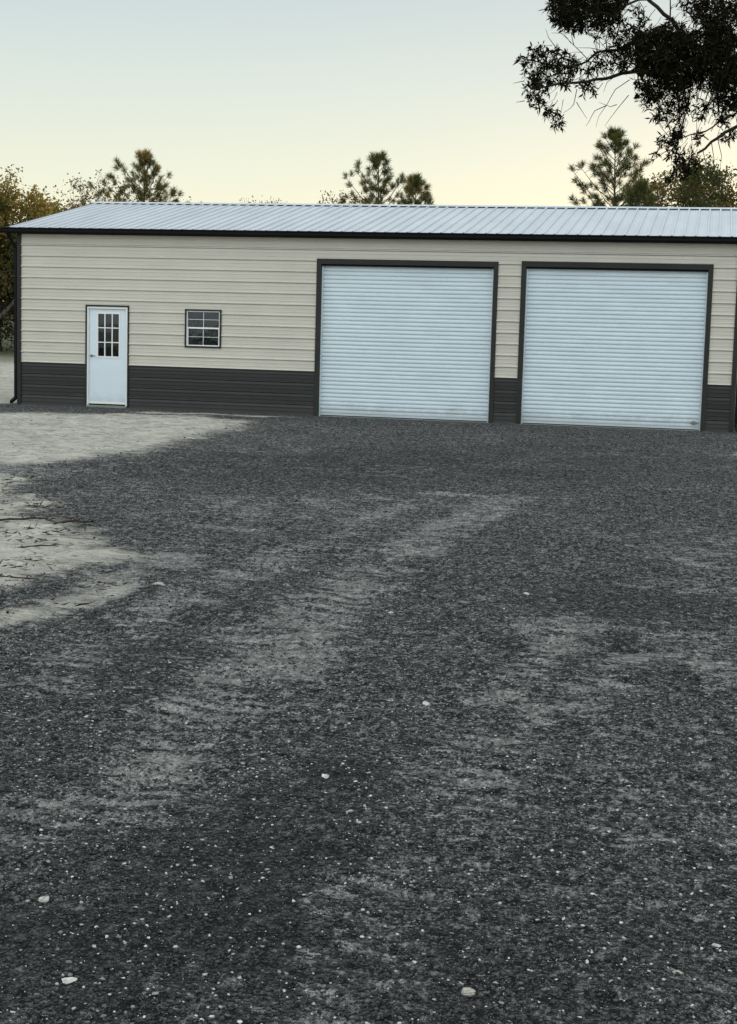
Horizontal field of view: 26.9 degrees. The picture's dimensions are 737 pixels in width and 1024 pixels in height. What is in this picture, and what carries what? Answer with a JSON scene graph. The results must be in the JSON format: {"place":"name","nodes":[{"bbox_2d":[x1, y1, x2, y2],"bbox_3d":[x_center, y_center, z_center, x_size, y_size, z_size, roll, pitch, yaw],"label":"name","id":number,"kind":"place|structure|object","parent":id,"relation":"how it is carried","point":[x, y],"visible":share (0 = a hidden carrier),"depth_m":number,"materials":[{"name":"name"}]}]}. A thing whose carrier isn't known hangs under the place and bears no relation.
{"place":"outdoors","nodes":[
{"label":"outdoors","id":0,"kind":"place"},
{"bbox_2d":[0,315,736,1023],"bbox_3d":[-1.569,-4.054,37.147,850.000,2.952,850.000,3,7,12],"label":"ground","id":1,"kind":"structure","parent":0,"point":[72,439],"depth_m":8.15,"materials":[{"name":"grey gravel"}]},
{"bbox_2d":[0,223,13,351],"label":"shrub","id":2,"kind":"object","parent":1,"relation":"on","point":[9,328],"visible":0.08,"depth_m":57.13,"materials":[{"name":"green plant"}]},
{"bbox_2d":[0,573,38,579],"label":"stick","id":3,"kind":"object","parent":1,"relation":"on","point":[1,575],"visible":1,"depth_m":10.91,"materials":[{"name":"brown wood"}]},
{"bbox_2d":[0,208,38,332],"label":"shrub","id":4,"kind":"object","parent":1,"relation":"on","point":[5,270],"visible":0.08,"depth_m":56.03,"materials":[{"name":"green plant"}]},
{"bbox_2d":[0,515,55,521],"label":"root","id":5,"kind":"object","parent":1,"relation":"on","point":[23,518],"visible":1,"depth_m":14.01,"materials":[{"name":"brown wood"}]},
{"bbox_2d":[0,164,71,350],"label":"autumn tree","id":6,"kind":"object","parent":1,"relation":"on","point":[41,209],"visible":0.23,"depth_m":55.78,"materials":[{"name":"green plant"}]},
{"bbox_2d":[14,543,58,547],"bbox_3d":[-2.689,0.275,12.453,0.398,0.047,0.117,0,7,-13],"label":"stick","id":7,"kind":"object","parent":1,"relation":"on","point":[55,544],"visible":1,"depth_m":12.48,"materials":[{"name":"brown wood"}]},
{"bbox_2d":[38,896,48,902],"bbox_3d":[-1.029,1.228,4.877,0.035,0.022,0.026,7,-3,8],"label":"stone","id":8,"kind":"object","parent":1,"relation":"on","point":[44,899],"visible":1,"depth_m":4.87,"materials":[{"name":"stone"}]},
{"bbox_2d":[62,977,76,983],"bbox_3d":[-0.835,1.309,4.298,0.045,0.020,0.026,-3,8,-32],"label":"stone","id":9,"kind":"object","parent":1,"relation":"on","point":[67,980],"visible":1,"depth_m":4.29,"materials":[{"name":"stone"}]},
{"bbox_2d":[53,517,96,524],"bbox_3d":[-2.648,0.087,13.946,0.394,0.056,0.185,1,7,-2],"label":"root","id":10,"kind":"object","parent":1,"relation":"on","point":[55,523],"visible":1,"depth_m":13.95,"materials":[{"name":"brown wood"}]},
{"bbox_2d":[0,474,157,612],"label":"bark litter","id":11,"kind":"object","parent":1,"relation":"on","point":[28,528],"visible":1,"depth_m":12.88,"materials":[{"name":"brown"}]},
{"bbox_2d":[59,185,109,209],"bbox_3d":[-11.386,-10.309,64.881,4.991,6.406,5.866,-4,8,-37],"label":"autumn tree","id":12,"kind":"object","parent":1,"relation":"on","point":[72,205],"visible":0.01,"depth_m":62.80,"materials":[{"name":"green plant"}]},
{"bbox_2d":[53,169,190,205],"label":"autumn tree","id":13,"kind":"object","parent":1,"relation":"on","point":[87,192],"visible":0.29,"depth_m":71.50,"materials":[{"name":"green plant"}]},
{"bbox_2d":[79,148,201,204],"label":"pine tree","id":14,"kind":"object","parent":1,"relation":"on","point":[144,157],"visible":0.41,"depth_m":67.97,"materials":[{"name":"green plant"}]},
{"bbox_2d":[240,195,286,202],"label":"autumn tree","id":15,"kind":"object","parent":1,"relation":"on","point":[259,200],"visible":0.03,"depth_m":77.14,"materials":[{"name":"green plant"}]},
{"bbox_2d":[278,190,371,203],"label":"autumn tree","id":16,"kind":"object","parent":1,"relation":"on","point":[354,202],"visible":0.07,"depth_m":75.48,"materials":[{"name":"green plant"}]},
{"bbox_2d":[0,202,736,431],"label":"metal garage","id":17,"kind":"structure","parent":1,"relation":"on","point":[606,316],"depth_m":31.81,"materials":[{"name":"beige metal"}]},
{"bbox_2d":[85,305,128,407],"bbox_3d":[-5.584,-3.327,33.047,0.987,2.215,0.260,3,7,12],"label":"entry door","id":18,"kind":"structure","parent":17,"relation":"in","point":[106,379],"depth_m":33.03,"materials":[{"name":"white paint"}]},
{"bbox_2d":[184,309,221,347],"bbox_3d":[-3.475,-3.864,32.490,0.804,0.821,0.159,3,7,12],"label":"window","id":19,"kind":"structure","parent":17,"relation":"in","point":[203,327],"depth_m":32.52,"materials":[{"name":"brown metal"}]},
{"bbox_2d":[313,258,498,422],"bbox_3d":[0.745,-3.499,31.579,3.770,3.303,0.175,3,7,12],"label":"rolling door","id":20,"kind":"structure","parent":17,"relation":"in","point":[395,339],"depth_m":31.61,"materials":[{"name":"white metal"}]},
{"bbox_2d":[516,261,713,430],"bbox_3d":[4.875,-3.290,30.683,3.760,3.322,0.175,3,7,12],"label":"rolling door","id":21,"kind":"structure","parent":17,"relation":"in","point":[602,344],"depth_m":30.72,"materials":[{"name":"white metal"}]},
{"bbox_2d":[339,150,432,204],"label":"pine tree","id":22,"kind":"object","parent":1,"relation":"on","point":[377,159],"visible":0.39,"depth_m":68.16,"materials":[{"name":"green plant"}]},
{"bbox_2d":[399,172,436,204],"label":"pine tree","id":23,"kind":"object","parent":1,"relation":"on","point":[415,182],"visible":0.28,"depth_m":65.61,"materials":[{"name":"green plant"}]},
{"bbox_2d":[461,987,475,996],"bbox_3d":[0.277,1.336,4.275,0.037,0.028,0.034,0,7,-12],"label":"stone","id":24,"kind":"object","parent":1,"relation":"on","point":[468,992],"visible":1,"depth_m":4.26,"materials":[{"name":"white stone"}]},
{"bbox_2d":[567,126,680,206],"bbox_3d":[10.086,-11.121,62.754,6.199,9.164,6.204,8,10,44],"label":"pine tree","id":25,"kind":"object","parent":1,"relation":"on","point":[617,138],"visible":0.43,"depth_m":61.95,"materials":[{"name":"green plant"}]},
{"bbox_2d":[512,0,736,183],"bbox_3d":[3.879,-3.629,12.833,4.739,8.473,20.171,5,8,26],"label":"oak tree","id":26,"kind":"object","parent":1,"relation":"on","point":[660,64],"visible":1,"depth_m":11.97,"materials":[{"name":"green plant"}]},
{"bbox_2d":[621,178,659,206],"bbox_3d":[10.277,-9.291,58.639,4.285,7.016,3.826,3,7,12],"label":"pine tree","id":27,"kind":"object","parent":1,"relation":"on","point":[641,193],"visible":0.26,"depth_m":58.21,"materials":[{"name":"green plant"}]},
{"bbox_2d":[625,149,736,206],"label":"autumn tree","id":28,"kind":"object","parent":1,"relation":"on","point":[673,186],"visible":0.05,"depth_m":67.07,"materials":[{"name":"green plant"}]},
{"bbox_2d":[639,152,736,207],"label":"autumn tree","id":29,"kind":"object","parent":1,"relation":"on","point":[692,189],"visible":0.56,"depth_m":61.36,"materials":[{"name":"green plant"}]},
{"bbox_2d":[699,165,736,205],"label":"autumn tree","id":30,"kind":"object","parent":1,"relation":"on","point":[725,179],"visible":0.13,"depth_m":63.91,"materials":[{"name":"green plant"}]},
{"bbox_2d":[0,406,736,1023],"bbox_3d":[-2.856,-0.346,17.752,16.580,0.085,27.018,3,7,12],"label":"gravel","id":31,"kind":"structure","parent":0,"point":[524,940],"depth_m":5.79,"materials":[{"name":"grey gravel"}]},
{"bbox_2d":[0,0,736,297],"label":"sky","id":32,"kind":"structure","parent":0,"point":[244,99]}
]}

